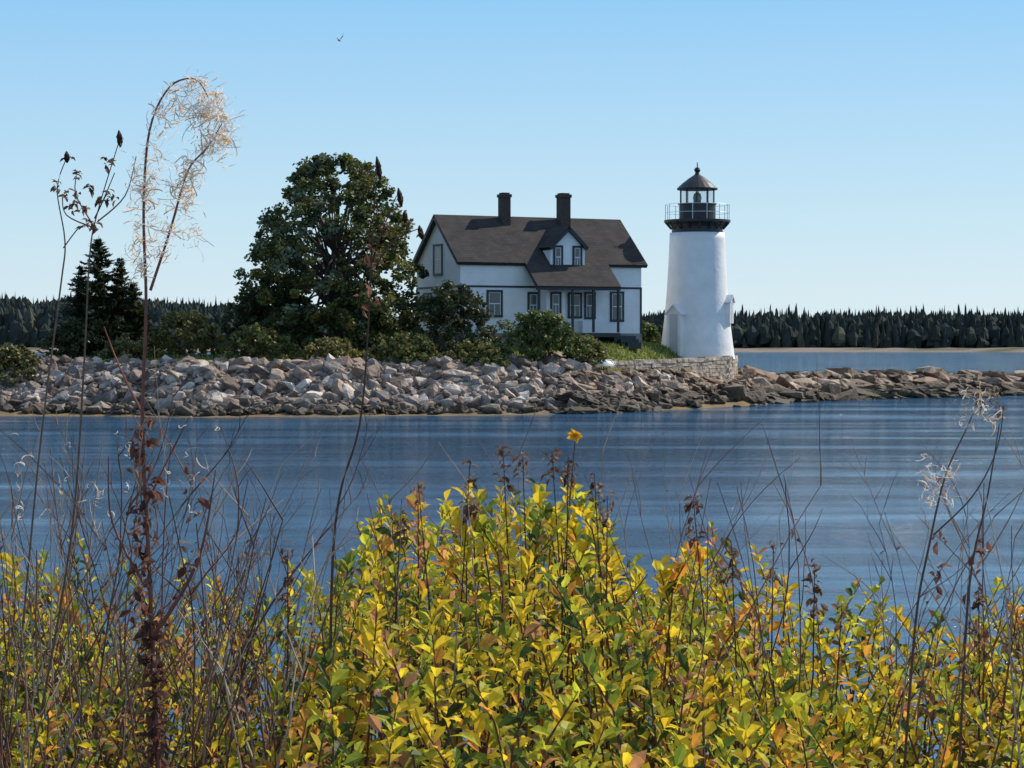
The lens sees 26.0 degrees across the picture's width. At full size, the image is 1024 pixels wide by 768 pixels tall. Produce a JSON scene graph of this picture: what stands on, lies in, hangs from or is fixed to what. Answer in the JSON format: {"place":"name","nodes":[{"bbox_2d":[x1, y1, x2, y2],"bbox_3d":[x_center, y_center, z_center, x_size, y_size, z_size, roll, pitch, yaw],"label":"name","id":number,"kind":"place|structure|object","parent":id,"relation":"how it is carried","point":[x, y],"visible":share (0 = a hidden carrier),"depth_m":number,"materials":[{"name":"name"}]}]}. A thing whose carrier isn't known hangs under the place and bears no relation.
{"place":"outdoors","nodes":[
{"label":"outdoors","id":0,"kind":"place"},
{"bbox_2d":[0,344,1000,416],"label":"rocky point terrain","id":1,"kind":"structure","parent":0,"point":[286,414],"depth_m":125.06,"materials":[{"name":"grey stone"}]},
{"bbox_2d":[0,342,41,387],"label":"bush","id":2,"kind":"object","parent":1,"relation":"on","point":[21,351],"visible":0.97,"depth_m":129.41,"materials":[{"name":"green plant"}]},
{"bbox_2d":[35,315,157,357],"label":"bush","id":3,"kind":"object","parent":1,"relation":"on","point":[94,327],"visible":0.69,"depth_m":136.20,"materials":[{"name":"green plant"}]},
{"bbox_2d":[35,238,165,357],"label":"spruce tree","id":4,"kind":"object","parent":1,"relation":"on","point":[128,307],"visible":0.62,"depth_m":137.63,"materials":[{"name":"green plant"}]},
{"bbox_2d":[97,335,153,360],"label":"bush","id":5,"kind":"object","parent":1,"relation":"on","point":[120,347],"visible":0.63,"depth_m":132.76,"materials":[{"name":"green plant"}]},
{"bbox_2d":[142,309,227,357],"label":"bush","id":6,"kind":"object","parent":1,"relation":"on","point":[194,324],"visible":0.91,"depth_m":135.29,"materials":[{"name":"green plant"}]},
{"bbox_2d":[219,322,301,360],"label":"bush","id":7,"kind":"object","parent":1,"relation":"on","point":[273,338],"visible":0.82,"depth_m":132.56,"materials":[{"name":"green plant"}]},
{"bbox_2d":[218,279,322,355],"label":"bush","id":8,"kind":"object","parent":1,"relation":"on","point":[245,311],"visible":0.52,"depth_m":138.29,"materials":[{"name":"green plant"}]},
{"bbox_2d":[233,152,428,355],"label":"broadleaf tree","id":9,"kind":"object","parent":1,"relation":"on","point":[282,251],"visible":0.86,"depth_m":137.47,"materials":[{"name":"green plant"}]},
{"bbox_2d":[298,336,373,360],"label":"bush","id":10,"kind":"object","parent":1,"relation":"on","point":[332,346],"visible":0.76,"depth_m":131.84,"materials":[{"name":"green plant"}]},
{"bbox_2d":[0,351,682,416],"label":"shore boulders","id":11,"kind":"object","parent":1,"relation":"on","point":[305,385],"visible":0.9,"depth_m":127.49,"materials":[{"name":"grey stone"}]},
{"bbox_2d":[32,338,683,370],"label":"lawn grass","id":12,"kind":"structure","parent":1,"relation":"on","point":[650,345],"depth_m":140.78,"materials":[{"name":"green plant"}]},
{"bbox_2d":[312,296,404,355],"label":"bush","id":13,"kind":"object","parent":1,"relation":"on","point":[378,325],"visible":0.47,"depth_m":136.76,"materials":[{"name":"green plant"}]},
{"bbox_2d":[357,331,443,363],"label":"bush","id":14,"kind":"object","parent":1,"relation":"on","point":[408,345],"visible":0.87,"depth_m":132.15,"materials":[{"name":"green plant"}]},
{"bbox_2d":[412,279,503,358],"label":"bush","id":15,"kind":"object","parent":1,"relation":"on","point":[454,301],"visible":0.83,"depth_m":135.03,"materials":[{"name":"green plant"}]},
{"bbox_2d":[441,338,511,368],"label":"bush","id":16,"kind":"object","parent":1,"relation":"on","point":[490,350],"visible":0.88,"depth_m":131.87,"materials":[{"name":"green plant"}]},
{"bbox_2d":[429,333,641,349],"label":"foundation","id":17,"kind":"object","parent":1,"relation":"on","point":[639,336],"visible":0.07,"depth_m":142.06,"materials":[{"name":"stone"}]},
{"bbox_2d":[417,225,640,333],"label":"walls","id":18,"kind":"structure","parent":17,"relation":"on","point":[514,300],"depth_m":142.62,"materials":[{"name":"white wood"}]},
{"bbox_2d":[423,244,623,321],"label":"window frames","id":19,"kind":"structure","parent":18,"relation":"attached to","point":[552,293],"depth_m":142.85,"materials":[{"name":"wood"}]},
{"bbox_2d":[424,246,621,319],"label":"window sashes","id":20,"kind":"object","parent":19,"relation":"in","point":[536,294],"depth_m":143.09,"materials":[{"name":"wood"}]},
{"bbox_2d":[428,247,620,319],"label":"window panes","id":21,"kind":"object","parent":20,"relation":"in","point":[494,297],"visible":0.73,"depth_m":142.73,"materials":[{"name":"grey glass"}]},
{"bbox_2d":[411,216,646,336],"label":"dark trim","id":22,"kind":"structure","parent":18,"relation":"attached to","point":[428,233],"depth_m":142.09,"materials":[{"name":"paint"}]},
{"bbox_2d":[412,214,647,287],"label":"roof","id":23,"kind":"structure","parent":18,"relation":"on","point":[493,239],"depth_m":143.06,"materials":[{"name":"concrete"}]},
{"bbox_2d":[497,192,571,226],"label":"chimneys","id":24,"kind":"object","parent":23,"relation":"on","point":[563,209],"visible":0.94,"depth_m":146.01,"materials":[{"name":"brick"}]},
{"bbox_2d":[491,309,591,361],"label":"bush","id":25,"kind":"object","parent":1,"relation":"on","point":[549,324],"visible":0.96,"depth_m":133.83,"materials":[{"name":"green plant"}]},
{"bbox_2d":[559,333,609,367],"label":"bush","id":26,"kind":"object","parent":1,"relation":"on","point":[599,350],"visible":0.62,"depth_m":135.32,"materials":[{"name":"green plant"}]},
{"bbox_2d":[591,359,614,365],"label":"overturned rowboat","id":27,"kind":"object","parent":1,"relation":"on","point":[609,362],"visible":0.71,"depth_m":135.69,"materials":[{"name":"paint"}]},
{"bbox_2d":[601,336,640,348],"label":"porch steps","id":28,"kind":"structure","parent":1,"relation":"on","point":[631,342],"depth_m":142.74,"materials":[{"name":"paint"}]},
{"bbox_2d":[640,321,661,344],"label":"bush","id":29,"kind":"object","parent":1,"relation":"on","point":[650,333],"visible":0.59,"depth_m":151.58,"materials":[{"name":"green plant"}]},
{"bbox_2d":[609,355,737,381],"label":"stone retaining wall","id":30,"kind":"structure","parent":1,"relation":"on","point":[721,367],"depth_m":144.57,"materials":[{"name":"grey stone"}]},
{"bbox_2d":[661,162,734,358],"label":"lighthouse","id":31,"kind":"object","parent":1,"relation":"on","point":[699,313],"visible":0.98,"depth_m":148.16,"materials":[{"name":"white paint"}]},
{"bbox_2d":[550,364,1023,413],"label":"rock ledge","id":32,"kind":"object","parent":1,"relation":"on","point":[753,386],"visible":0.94,"depth_m":156.25,"materials":[{"name":"grey stone"}]},
{"bbox_2d":[51,748,969,767],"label":"ground","id":33,"kind":"structure","parent":0,"point":[174,763],"depth_m":9.08,"materials":[{"name":"brown soil"}]},
{"bbox_2d":[0,532,267,767],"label":"autumn shrub","id":34,"kind":"object","parent":33,"relation":"on","point":[68,754],"visible":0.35,"depth_m":6.66,"materials":[{"name":"yellow plant"}]},
{"bbox_2d":[14,151,96,717],"bbox_3d":[-1.135,0.126,5.505,0.208,1.404,0.053,0,1,0],"label":"dry aster stalk","id":35,"kind":"object","parent":34,"relation":"on","point":[67,157],"visible":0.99,"depth_m":5.50,"materials":[{"name":"brown plant"}]},
{"bbox_2d":[12,476,578,767],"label":"autumn shrub","id":36,"kind":"object","parent":33,"relation":"on","point":[414,670],"visible":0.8,"depth_m":6.09,"materials":[{"name":"yellow plant"}]},
{"bbox_2d":[11,66,244,767],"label":"dead fireweed stalk","id":37,"kind":"object","parent":36,"relation":"on","point":[157,720],"visible":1,"depth_m":5.00,"materials":[{"name":"brown plant"}]},
{"bbox_2d":[1,490,1023,765],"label":"withered leaves","id":38,"kind":"object","parent":36,"relation":"on","point":[733,622],"visible":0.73,"depth_m":5.81,"materials":[{"name":"brown plant"}]},
{"bbox_2d":[328,156,425,767],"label":"dry seed stalk","id":39,"kind":"object","parent":33,"relation":"on","point":[405,220],"visible":0.97,"depth_m":5.80,"materials":[{"name":"brown plant"}]},
{"bbox_2d":[457,477,957,767],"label":"autumn shrub","id":40,"kind":"object","parent":33,"relation":"on","point":[810,742],"visible":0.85,"depth_m":6.25,"materials":[{"name":"yellow plant"}]},
{"bbox_2d":[0,347,1023,767],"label":"bare brush twigs","id":41,"kind":"object","parent":40,"relation":"on","point":[210,715],"visible":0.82,"depth_m":5.77,"materials":[{"name":"brown plant"}]},
{"bbox_2d":[40,130,136,717],"bbox_3d":[-1.052,0.101,5.505,0.247,1.457,0.058,0,1,0],"label":"dry aster stalk","id":42,"kind":"object","parent":41,"relation":"on","point":[99,200],"visible":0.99,"depth_m":5.50,"materials":[{"name":"brown plant"}]},
{"bbox_2d":[558,429,582,765],"bbox_3d":[0.156,0.656,6.011,0.073,1.072,0.018,0,1,13],"label":"yellow flower","id":43,"kind":"object","parent":40,"relation":"attached to","point":[575,436],"visible":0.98,"depth_m":6.00,"materials":[{"name":"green plant"}]},
{"bbox_2d":[275,445,1023,767],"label":"dry seed heads","id":44,"kind":"object","parent":40,"relation":"attached to","point":[474,509],"visible":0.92,"depth_m":6.31,"materials":[{"name":"brown plant"}]},
{"bbox_2d":[903,381,1007,767],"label":"dead fireweed stalk","id":45,"kind":"object","parent":40,"relation":"in","point":[980,550],"visible":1,"depth_m":5.61,"materials":[{"name":"brown plant"}]},
{"bbox_2d":[809,575,1023,767],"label":"autumn shrub","id":46,"kind":"object","parent":33,"relation":"on","point":[973,750],"visible":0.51,"depth_m":7.40,"materials":[{"name":"yellow plant"}]},
{"bbox_2d":[0,352,1023,761],"bbox_3d":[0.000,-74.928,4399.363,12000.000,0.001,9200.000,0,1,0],"label":"sea water","id":47,"kind":"structure","parent":0,"point":[888,438],"depth_m":64.21,"materials":[{"name":"blue liquid"}]},
{"bbox_2d":[0,345,1023,351],"bbox_3d":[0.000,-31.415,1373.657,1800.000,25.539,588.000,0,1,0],"label":"shore land","id":48,"kind":"structure","parent":0,"point":[948,349],"depth_m":1113.91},
{"bbox_2d":[0,292,1023,348],"bbox_3d":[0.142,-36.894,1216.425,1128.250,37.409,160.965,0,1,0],"label":"distant tree line","id":49,"kind":"object","parent":48,"relation":"on","point":[25,321],"visible":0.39,"depth_m":1152.96,"materials":[{"name":"green plant"}]},
{"bbox_2d":[0,0,1023,317],"label":"sky","id":50,"kind":"structure","parent":0,"point":[861,154],"materials":[{"name":"blue"}]}
]}

